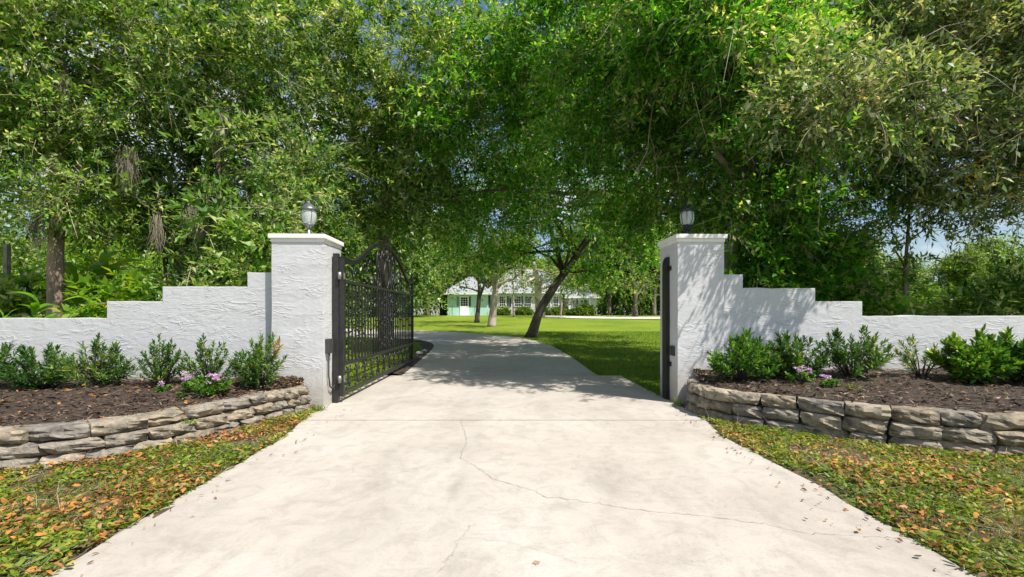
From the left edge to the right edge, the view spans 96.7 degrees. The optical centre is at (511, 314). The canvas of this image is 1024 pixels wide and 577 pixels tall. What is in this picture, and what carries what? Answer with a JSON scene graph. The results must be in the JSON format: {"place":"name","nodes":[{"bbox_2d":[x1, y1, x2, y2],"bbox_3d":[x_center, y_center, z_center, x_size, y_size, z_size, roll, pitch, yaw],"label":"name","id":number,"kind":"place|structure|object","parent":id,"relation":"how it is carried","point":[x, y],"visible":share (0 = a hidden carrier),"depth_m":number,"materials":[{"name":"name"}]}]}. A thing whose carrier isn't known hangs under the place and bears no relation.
{"place":"outdoors","nodes":[
{"label":"outdoors","id":0,"kind":"place"},
{"bbox_2d":[89,315,659,397],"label":"ground","id":1,"kind":"structure","parent":0,"point":[515,326],"depth_m":25.16,"materials":[{"name":"green plant"}]},
{"bbox_2d":[0,244,10,298],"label":"wooden fence","id":2,"kind":"object","parent":1,"relation":"on","point":[6,258],"visible":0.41,"depth_m":10.96,"materials":[{"name":"grey wood"}]},
{"bbox_2d":[0,265,45,313],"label":"broadleaf plant","id":3,"kind":"object","parent":1,"relation":"on","point":[35,277],"visible":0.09,"depth_m":11.23,"materials":[{"name":"green plant"}]},
{"bbox_2d":[0,238,73,312],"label":"shrub","id":4,"kind":"object","parent":1,"relation":"on","point":[13,273],"visible":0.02,"depth_m":65.12,"materials":[{"name":"green plant"}]},
{"bbox_2d":[17,291,65,317],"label":"broadleaf plant","id":5,"kind":"object","parent":1,"relation":"on","point":[37,309],"visible":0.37,"depth_m":8.40,"materials":[{"name":"green plant"}]},
{"bbox_2d":[0,266,92,317],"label":"understorey bush","id":6,"kind":"object","parent":1,"relation":"on","point":[11,300],"visible":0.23,"depth_m":10.07,"materials":[{"name":"green plant"}]},
{"bbox_2d":[0,172,96,289],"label":"shade tree","id":7,"kind":"object","parent":1,"relation":"on","point":[19,252],"visible":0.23,"depth_m":20.06,"materials":[{"name":"green plant"}]},
{"bbox_2d":[33,262,111,317],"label":"broadleaf plant","id":8,"kind":"object","parent":1,"relation":"on","point":[70,268],"visible":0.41,"depth_m":10.57,"materials":[{"name":"green plant"}]},
{"bbox_2d":[63,294,104,317],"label":"broadleaf plant","id":9,"kind":"object","parent":1,"relation":"on","point":[88,301],"visible":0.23,"depth_m":8.39,"materials":[{"name":"green plant"}]},
{"bbox_2d":[32,193,174,316],"bbox_3d":[-34.571,-4.566,42.805,13.050,16.741,14.124,0,0,36],"label":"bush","id":10,"kind":"object","parent":1,"relation":"on","point":[159,269],"visible":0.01,"depth_m":39.84,"materials":[{"name":"green plant"}]},
{"bbox_2d":[65,251,148,312],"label":"broadleaf plant","id":11,"kind":"object","parent":1,"relation":"on","point":[104,260],"visible":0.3,"depth_m":11.47,"materials":[{"name":"green plant"}]},
{"bbox_2d":[50,265,171,317],"bbox_3d":[-7.145,0.330,9.094,3.012,2.772,2.398,0,0,0],"label":"understorey bush","id":12,"kind":"object","parent":1,"relation":"on","point":[137,287],"visible":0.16,"depth_m":8.53,"materials":[{"name":"green plant"}]},
{"bbox_2d":[13,201,215,304],"bbox_3d":[-19.022,-2.355,22.077,9.659,6.762,6.918,0,0,0],"label":"bush","id":13,"kind":"object","parent":1,"relation":"on","point":[114,256],"visible":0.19,"depth_m":20.99,"materials":[{"name":"green plant"}]},
{"bbox_2d":[0,0,259,316],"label":"shade tree","id":14,"kind":"object","parent":1,"relation":"on","point":[26,101],"visible":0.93,"depth_m":9.04,"materials":[{"name":"green plant"}]},
{"bbox_2d":[12,183,58,279],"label":"hanging moss","id":15,"kind":"object","parent":14,"relation":"hanging from","point":[36,226],"visible":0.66,"depth_m":8.76,"materials":[{"name":"grey plant"}]},
{"bbox_2d":[45,73,73,125],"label":"hanging moss","id":16,"kind":"object","parent":14,"relation":"hanging from","point":[63,89],"visible":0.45,"depth_m":8.88,"materials":[{"name":"grey plant"}]},
{"bbox_2d":[112,144,143,197],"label":"hanging moss","id":17,"kind":"object","parent":14,"relation":"hanging from","point":[125,163],"visible":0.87,"depth_m":9.17,"materials":[{"name":"grey plant"}]},
{"bbox_2d":[0,272,271,378],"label":"stepped wall","id":18,"kind":"structure","parent":1,"relation":"on","point":[236,318],"depth_m":6.19,"materials":[{"name":"white paint"}]},
{"bbox_2d":[0,408,315,576],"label":"verge","id":19,"kind":"structure","parent":1,"relation":"on","point":[75,554],"depth_m":3.15,"materials":[{"name":"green plant"}]},
{"bbox_2d":[0,412,309,574],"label":"leaf litter","id":20,"kind":"object","parent":19,"relation":"on","point":[101,507],"visible":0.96,"depth_m":3.21,"materials":[{"name":"brown plant"}]},
{"bbox_2d":[0,408,314,576],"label":"weeds","id":21,"kind":"object","parent":19,"relation":"on","point":[66,550],"visible":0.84,"depth_m":3.23,"materials":[{"name":"green plant"}]},
{"bbox_2d":[0,385,315,469],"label":"retaining wall","id":22,"kind":"structure","parent":19,"relation":"on","point":[45,443],"depth_m":4.14,"materials":[{"name":"stone"}]},
{"bbox_2d":[0,375,303,426],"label":"mulch bed","id":23,"kind":"object","parent":22,"relation":"on","point":[87,401],"visible":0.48,"depth_m":4.84,"materials":[{"name":"brown wood"}]},
{"bbox_2d":[0,341,21,383],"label":"shrub","id":24,"kind":"object","parent":23,"relation":"on","point":[5,349],"visible":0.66,"depth_m":5.42,"materials":[{"name":"green plant"}]},
{"bbox_2d":[0,342,82,389],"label":"shrub","id":25,"kind":"object","parent":23,"relation":"on","point":[49,376],"visible":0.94,"depth_m":5.35,"materials":[{"name":"green plant"}]},
{"bbox_2d":[58,332,140,387],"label":"shrub","id":26,"kind":"object","parent":23,"relation":"on","point":[105,371],"visible":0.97,"depth_m":5.49,"materials":[{"name":"green plant"}]},
{"bbox_2d":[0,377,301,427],"bbox_3d":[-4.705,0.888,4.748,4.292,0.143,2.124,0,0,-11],"label":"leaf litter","id":27,"kind":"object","parent":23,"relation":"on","point":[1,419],"visible":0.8,"depth_m":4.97,"materials":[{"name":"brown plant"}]},
{"bbox_2d":[127,332,185,385],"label":"shrub","id":28,"kind":"object","parent":23,"relation":"on","point":[160,372],"visible":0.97,"depth_m":5.61,"materials":[{"name":"green plant"}]},
{"bbox_2d":[154,380,173,391],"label":"flower plant","id":29,"kind":"object","parent":23,"relation":"on","point":[161,387],"visible":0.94,"depth_m":5.27,"materials":[{"name":"green plant"}]},
{"bbox_2d":[175,371,234,397],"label":"flower plant","id":30,"kind":"object","parent":23,"relation":"on","point":[209,386],"visible":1,"depth_m":5.14,"materials":[{"name":"green plant"}]},
{"bbox_2d":[178,333,233,382],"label":"shrub","id":31,"kind":"object","parent":23,"relation":"on","point":[210,367],"visible":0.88,"depth_m":5.71,"materials":[{"name":"green plant"}]},
{"bbox_2d":[224,331,287,389],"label":"shrub","id":32,"kind":"object","parent":23,"relation":"on","point":[252,371],"visible":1,"depth_m":5.65,"materials":[{"name":"green plant"}]},
{"bbox_2d":[0,405,320,576],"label":"dead stems","id":33,"kind":"object","parent":19,"relation":"on","point":[96,487],"visible":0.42,"depth_m":3.19,"materials":[{"name":"brown plant"}]},
{"bbox_2d":[114,231,250,300],"bbox_3d":[-6.292,0.197,9.417,2.889,3.967,2.656,0,0,-15],"label":"understorey bush","id":34,"kind":"object","parent":1,"relation":"on","point":[184,272],"visible":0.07,"depth_m":9.01,"materials":[{"name":"green plant"}]},
{"bbox_2d":[8,0,373,282],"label":"shade tree","id":35,"kind":"object","parent":1,"relation":"on","point":[296,188],"visible":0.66,"depth_m":10.01,"materials":[{"name":"green plant"}]},
{"bbox_2d":[145,210,169,259],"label":"hanging moss","id":36,"kind":"object","parent":35,"relation":"hanging from","point":[157,230],"visible":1,"depth_m":8.97,"materials":[{"name":"grey plant"}]},
{"bbox_2d":[180,203,205,241],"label":"hanging moss","id":37,"kind":"object","parent":35,"relation":"hanging from","point":[192,216],"visible":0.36,"depth_m":9.18,"materials":[{"name":"grey plant"}]},
{"bbox_2d":[208,110,232,164],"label":"hanging moss","id":38,"kind":"object","parent":35,"relation":"hanging from","point":[215,133],"visible":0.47,"depth_m":9.57,"materials":[{"name":"grey plant"}]},
{"bbox_2d":[171,197,263,286],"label":"background tree","id":39,"kind":"object","parent":1,"relation":"on","point":[224,245],"visible":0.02,"depth_m":41.35,"materials":[{"name":"green plant"}]},
{"bbox_2d":[181,207,306,286],"bbox_3d":[-4.654,-0.113,8.442,2.187,3.638,2.496,0,0,44],"label":"understorey bush","id":40,"kind":"object","parent":1,"relation":"on","point":[258,263],"visible":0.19,"depth_m":8.07,"materials":[{"name":"green plant"}]},
{"bbox_2d":[226,205,379,365],"bbox_3d":[-5.166,-0.457,11.482,4.006,4.799,2.675,0,0,0],"label":"understorey bush","id":41,"kind":"object","parent":1,"relation":"on","point":[344,238],"visible":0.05,"depth_m":11.44,"materials":[{"name":"green plant"}]},
{"bbox_2d":[268,234,343,408],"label":"gate pillar","id":42,"kind":"structure","parent":1,"relation":"on","point":[305,300],"depth_m":6.12,"materials":[{"name":"white paint"}]},
{"bbox_2d":[299,197,317,233],"bbox_3d":[-2.885,-1.382,6.460,0.242,0.593,0.242,0,0,0],"label":"pillar lamp","id":43,"kind":"object","parent":42,"relation":"on","point":[309,211],"visible":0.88,"depth_m":6.39,"materials":[{"name":"grey metal"}]},
{"bbox_2d":[338,243,413,395],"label":"iron gate","id":44,"kind":"structure","parent":42,"relation":"attached to","point":[382,300],"depth_m":8.14,"materials":[{"name":"grey metal"}]},
{"bbox_2d":[186,0,528,349],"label":"shade tree","id":45,"kind":"object","parent":1,"relation":"on","point":[353,109],"visible":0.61,"depth_m":12.86,"materials":[{"name":"green plant"}]},
{"bbox_2d":[331,227,417,315],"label":"background tree","id":46,"kind":"object","parent":1,"relation":"on","point":[367,278],"visible":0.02,"depth_m":46.86,"materials":[{"name":"green plant"}]},
{"bbox_2d":[345,339,421,392],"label":"grass","id":47,"kind":"structure","parent":1,"relation":"on","point":[375,363],"depth_m":12.50,"materials":[{"name":"green plant"}]},
{"bbox_2d":[346,337,433,376],"bbox_3d":[-5.581,1.098,16.556,5.184,0.365,15.080,0,0,-41],"label":"mulch strip","id":48,"kind":"object","parent":1,"relation":"on","point":[428,346],"visible":0.46,"depth_m":12.68,"materials":[{"name":"plant"}]},
{"bbox_2d":[336,193,461,317],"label":"background tree","id":49,"kind":"object","parent":1,"relation":"on","point":[419,279],"visible":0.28,"depth_m":44.82,"materials":[{"name":"green plant"}]},
{"bbox_2d":[397,212,473,314],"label":"background tree","id":50,"kind":"object","parent":1,"relation":"on","point":[436,304],"visible":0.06,"depth_m":65.89,"materials":[{"name":"green plant"}]},
{"bbox_2d":[433,250,488,308],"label":"background tree","id":51,"kind":"object","parent":1,"relation":"on","point":[457,279],"visible":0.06,"depth_m":67.87,"materials":[{"name":"green plant"}]},
{"bbox_2d":[404,211,542,322],"bbox_3d":[-2.937,-3.526,33.677,10.480,8.397,6.340,0,0,-13],"label":"lawn tree","id":52,"kind":"object","parent":1,"relation":"on","point":[480,290],"visible":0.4,"depth_m":33.53,"materials":[{"name":"green plant"}]},
{"bbox_2d":[431,182,551,326],"bbox_3d":[-1.519,-4.147,27.327,8.438,9.996,7.262,0,0,0],"label":"lawn tree","id":53,"kind":"object","parent":1,"relation":"on","point":[492,316],"visible":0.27,"depth_m":28.39,"materials":[{"name":"green plant"}]},
{"bbox_2d":[489,268,530,316],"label":"young tree","id":54,"kind":"object","parent":1,"relation":"on","point":[513,291],"visible":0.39,"depth_m":46.94,"materials":[{"name":"green plant"}]},
{"bbox_2d":[475,230,555,287],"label":"background tree","id":55,"kind":"object","parent":1,"relation":"on","point":[530,261],"visible":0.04,"depth_m":63.89,"materials":[{"name":"green plant"}]},
{"bbox_2d":[436,269,600,315],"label":"house","id":56,"kind":"structure","parent":1,"relation":"on","point":[462,304],"depth_m":50.86,"materials":[{"name":"green paint"}]},
{"bbox_2d":[460,296,468,314],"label":"door","id":57,"kind":"structure","parent":56,"relation":"in","point":[464,300],"depth_m":49.93,"materials":[{"name":"white wood"}]},
{"bbox_2d":[501,257,608,316],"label":"lawn tree","id":58,"kind":"object","parent":1,"relation":"on","point":[538,284],"visible":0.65,"depth_m":43.91,"materials":[{"name":"green plant"}]},
{"bbox_2d":[416,18,703,337],"bbox_3d":[2.002,-4.666,18.833,12.219,11.675,9.949,0,0,0],"label":"leaning tree","id":59,"kind":"object","parent":1,"relation":"on","point":[565,270],"visible":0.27,"depth_m":19.91,"materials":[{"name":"green plant"}]},
{"bbox_2d":[536,227,594,285],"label":"background tree","id":60,"kind":"object","parent":1,"relation":"on","point":[563,261],"visible":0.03,"depth_m":71.22,"materials":[{"name":"green plant"}]},
{"bbox_2d":[579,301,594,315],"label":"house shrub","id":61,"kind":"object","parent":1,"relation":"on","point":[590,307],"visible":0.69,"depth_m":49.46,"materials":[{"name":"green plant"}]},
{"bbox_2d":[545,316,659,318],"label":"house path","id":62,"kind":"structure","parent":1,"relation":"on","point":[604,317],"depth_m":42.71,"materials":[{"name":"concrete"}]},
{"bbox_2d":[583,249,632,314],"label":"background tree","id":63,"kind":"object","parent":1,"relation":"on","point":[604,312],"visible":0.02,"depth_m":64.82,"materials":[{"name":"green plant"}]},
{"bbox_2d":[574,268,644,314],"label":"lawn tree","id":64,"kind":"object","parent":1,"relation":"on","point":[609,309],"visible":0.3,"depth_m":51.83,"materials":[{"name":"green plant"}]},
{"bbox_2d":[563,177,664,315],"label":"background tree","id":65,"kind":"object","parent":1,"relation":"on","point":[590,250],"visible":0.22,"depth_m":52.44,"materials":[{"name":"green plant"}]},
{"bbox_2d":[594,277,648,314],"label":"background tree","id":66,"kind":"object","parent":1,"relation":"on","point":[630,312],"visible":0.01,"depth_m":64.51,"materials":[{"name":"green plant"}]},
{"bbox_2d":[603,242,659,316],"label":"lawn tree","id":67,"kind":"object","parent":1,"relation":"on","point":[636,293],"visible":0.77,"depth_m":45.77,"materials":[{"name":"green plant"}]},
{"bbox_2d":[629,240,659,315],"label":"lawn tree","id":68,"kind":"object","parent":1,"relation":"on","point":[654,295],"visible":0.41,"depth_m":49.74,"materials":[{"name":"green plant"}]},
{"bbox_2d":[623,215,683,314],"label":"background tree","id":69,"kind":"object","parent":1,"relation":"on","point":[658,297],"visible":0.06,"depth_m":53.94,"materials":[{"name":"green plant"}]},
{"bbox_2d":[363,0,987,289],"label":"shade tree","id":70,"kind":"object","parent":1,"relation":"on","point":[511,77],"visible":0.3,"depth_m":12.87,"materials":[{"name":"green plant"}]},
{"bbox_2d":[657,234,727,404],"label":"gate pillar","id":71,"kind":"structure","parent":1,"relation":"on","point":[691,299],"depth_m":6.42,"materials":[{"name":"white paint"}]},
{"bbox_2d":[679,200,695,233],"bbox_3d":[2.605,-1.432,6.770,0.242,0.593,0.242,0,0,0],"label":"pillar lamp","id":72,"kind":"object","parent":71,"relation":"on","point":[686,215],"visible":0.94,"depth_m":6.71,"materials":[{"name":"metal"}]},
{"bbox_2d":[512,0,974,291],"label":"shade tree","id":73,"kind":"object","parent":1,"relation":"on","point":[718,43],"visible":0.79,"depth_m":8.11,"materials":[{"name":"green plant"}]},
{"bbox_2d":[622,85,659,173],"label":"dead branch","id":74,"kind":"object","parent":73,"relation":"hanging from","point":[649,128],"visible":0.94,"depth_m":8.30,"materials":[{"name":"brown wood"}]},
{"bbox_2d":[724,237,830,300],"bbox_3d":[4.633,0.102,8.699,2.487,3.162,2.543,0,0,15],"label":"understorey bush","id":75,"kind":"object","parent":1,"relation":"on","point":[765,280],"visible":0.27,"depth_m":8.11,"materials":[{"name":"green plant"}]},
{"bbox_2d":[672,401,1023,576],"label":"verge","id":76,"kind":"structure","parent":1,"relation":"on","point":[843,498],"depth_m":3.19,"materials":[{"name":"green plant"}]},
{"bbox_2d":[684,379,1023,458],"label":"retaining wall","id":77,"kind":"structure","parent":76,"relation":"on","point":[965,430],"depth_m":4.45,"materials":[{"name":"stone"}]},
{"bbox_2d":[692,368,1023,412],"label":"mulch bed","id":78,"kind":"object","parent":77,"relation":"on","point":[977,402],"visible":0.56,"depth_m":5.15,"materials":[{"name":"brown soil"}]},
{"bbox_2d":[705,327,781,380],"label":"shrub","id":79,"kind":"object","parent":78,"relation":"on","point":[743,362],"visible":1,"depth_m":5.75,"materials":[{"name":"green plant"}]},
{"bbox_2d":[759,330,832,377],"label":"shrub","id":80,"kind":"object","parent":78,"relation":"on","point":[789,358],"visible":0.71,"depth_m":5.87,"materials":[{"name":"green plant"}]},
{"bbox_2d":[784,364,815,382],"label":"flower plant","id":81,"kind":"object","parent":78,"relation":"on","point":[805,376],"visible":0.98,"depth_m":5.55,"materials":[{"name":"green plant"}]},
{"bbox_2d":[817,374,840,386],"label":"flower plant","id":82,"kind":"object","parent":78,"relation":"on","point":[830,382],"visible":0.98,"depth_m":5.30,"materials":[{"name":"green plant"}]},
{"bbox_2d":[806,325,896,377],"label":"shrub","id":83,"kind":"object","parent":78,"relation":"on","point":[875,359],"visible":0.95,"depth_m":5.83,"materials":[{"name":"green plant"}]},
{"bbox_2d":[893,334,947,376],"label":"shrub","id":84,"kind":"object","parent":78,"relation":"on","point":[912,360],"visible":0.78,"depth_m":5.92,"materials":[{"name":"green plant"}]},
{"bbox_2d":[922,323,1023,383],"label":"shrub","id":85,"kind":"object","parent":78,"relation":"on","point":[976,362],"visible":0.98,"depth_m":5.40,"materials":[{"name":"green plant"}]},
{"bbox_2d":[993,326,1023,382],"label":"shrub","id":86,"kind":"object","parent":78,"relation":"on","point":[1016,349],"visible":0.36,"depth_m":5.38,"materials":[{"name":"green plant"}]},
{"bbox_2d":[706,416,1023,575],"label":"dead stems","id":87,"kind":"object","parent":76,"relation":"on","point":[907,485],"visible":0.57,"depth_m":3.38,"materials":[{"name":"brown plant"}]},
{"bbox_2d":[708,418,1023,576],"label":"leaf litter","id":88,"kind":"object","parent":76,"relation":"on","point":[992,488],"visible":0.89,"depth_m":3.36,"materials":[{"name":"brown plant"}]},
{"bbox_2d":[785,225,932,315],"bbox_3d":[5.986,0.019,8.838,2.998,3.629,2.423,0,0,-13],"label":"understorey bush","id":89,"kind":"object","parent":1,"relation":"on","point":[838,292],"visible":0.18,"depth_m":8.27,"materials":[{"name":"green plant"}]},
{"bbox_2d":[838,237,890,293],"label":"background tree","id":90,"kind":"object","parent":1,"relation":"on","point":[879,256],"visible":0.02,"depth_m":50.70,"materials":[{"name":"green plant"}]},
{"bbox_2d":[724,274,1023,400],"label":"stepped wall","id":91,"kind":"structure","parent":1,"relation":"on","point":[766,313],"depth_m":6.56,"materials":[{"name":"white paint"}]},
{"bbox_2d":[726,0,1023,274],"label":"olive leaved tree","id":92,"kind":"object","parent":1,"relation":"on","point":[952,73],"visible":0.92,"depth_m":6.61,"materials":[{"name":"green plant"}]},
{"bbox_2d":[864,261,960,315],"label":"understorey bush","id":93,"kind":"object","parent":1,"relation":"on","point":[921,289],"visible":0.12,"depth_m":8.77,"materials":[{"name":"green plant"}]},
{"bbox_2d":[883,252,945,310],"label":"background tree","id":94,"kind":"object","parent":1,"relation":"on","point":[920,272],"visible":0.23,"depth_m":50.90,"materials":[{"name":"green plant"}]},
{"bbox_2d":[823,162,1008,315],"bbox_3d":[7.353,-0.847,8.589,2.981,4.396,2.373,0,0,0],"label":"young tree","id":95,"kind":"object","parent":1,"relation":"on","point":[906,264],"visible":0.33,"depth_m":8.45,"materials":[{"name":"green plant"}]},
{"bbox_2d":[892,280,986,314],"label":"understorey bush","id":96,"kind":"object","parent":1,"relation":"on","point":[934,289],"visible":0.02,"depth_m":10.35,"materials":[{"name":"green plant"}]},
{"bbox_2d":[926,247,1018,305],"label":"background tree","id":97,"kind":"object","parent":1,"relation":"on","point":[959,271],"visible":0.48,"depth_m":49.13,"materials":[{"name":"green plant"}]},
{"bbox_2d":[924,259,1023,315],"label":"understorey bush","id":98,"kind":"object","parent":1,"relation":"on","point":[999,302],"visible":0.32,"depth_m":8.60,"materials":[{"name":"green plant"}]},
{"bbox_2d":[933,232,1023,304],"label":"background tree","id":99,"kind":"object","parent":1,"relation":"on","point":[1003,255],"visible":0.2,"depth_m":51.38,"materials":[{"name":"green plant"}]},
{"bbox_2d":[981,271,1023,311],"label":"understorey bush","id":100,"kind":"object","parent":1,"relation":"on","point":[1016,289],"visible":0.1,"depth_m":8.84,"materials":[{"name":"green plant"}]},
{"bbox_2d":[46,329,976,576],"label":"driveway","id":101,"kind":"structure","parent":0,"point":[453,454],"depth_m":3.08,"materials":[{"name":"concrete"}]},
{"bbox_2d":[71,409,949,575],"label":"leaf litter","id":102,"kind":"object","parent":101,"relation":"on","point":[900,539],"visible":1,"depth_m":3.08,"materials":[{"name":"brown plant"}]},
{"bbox_2d":[0,0,1023,314],"label":"sky","id":103,"kind":"structure","parent":0,"point":[921,246],"materials":[{"name":"blue"}]},
{"bbox_2d":[535,331,660,395],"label":"grass","id":104,"kind":"structure","parent":0,"point":[609,342],"depth_m":15.63,"materials":[{"name":"green plant"}]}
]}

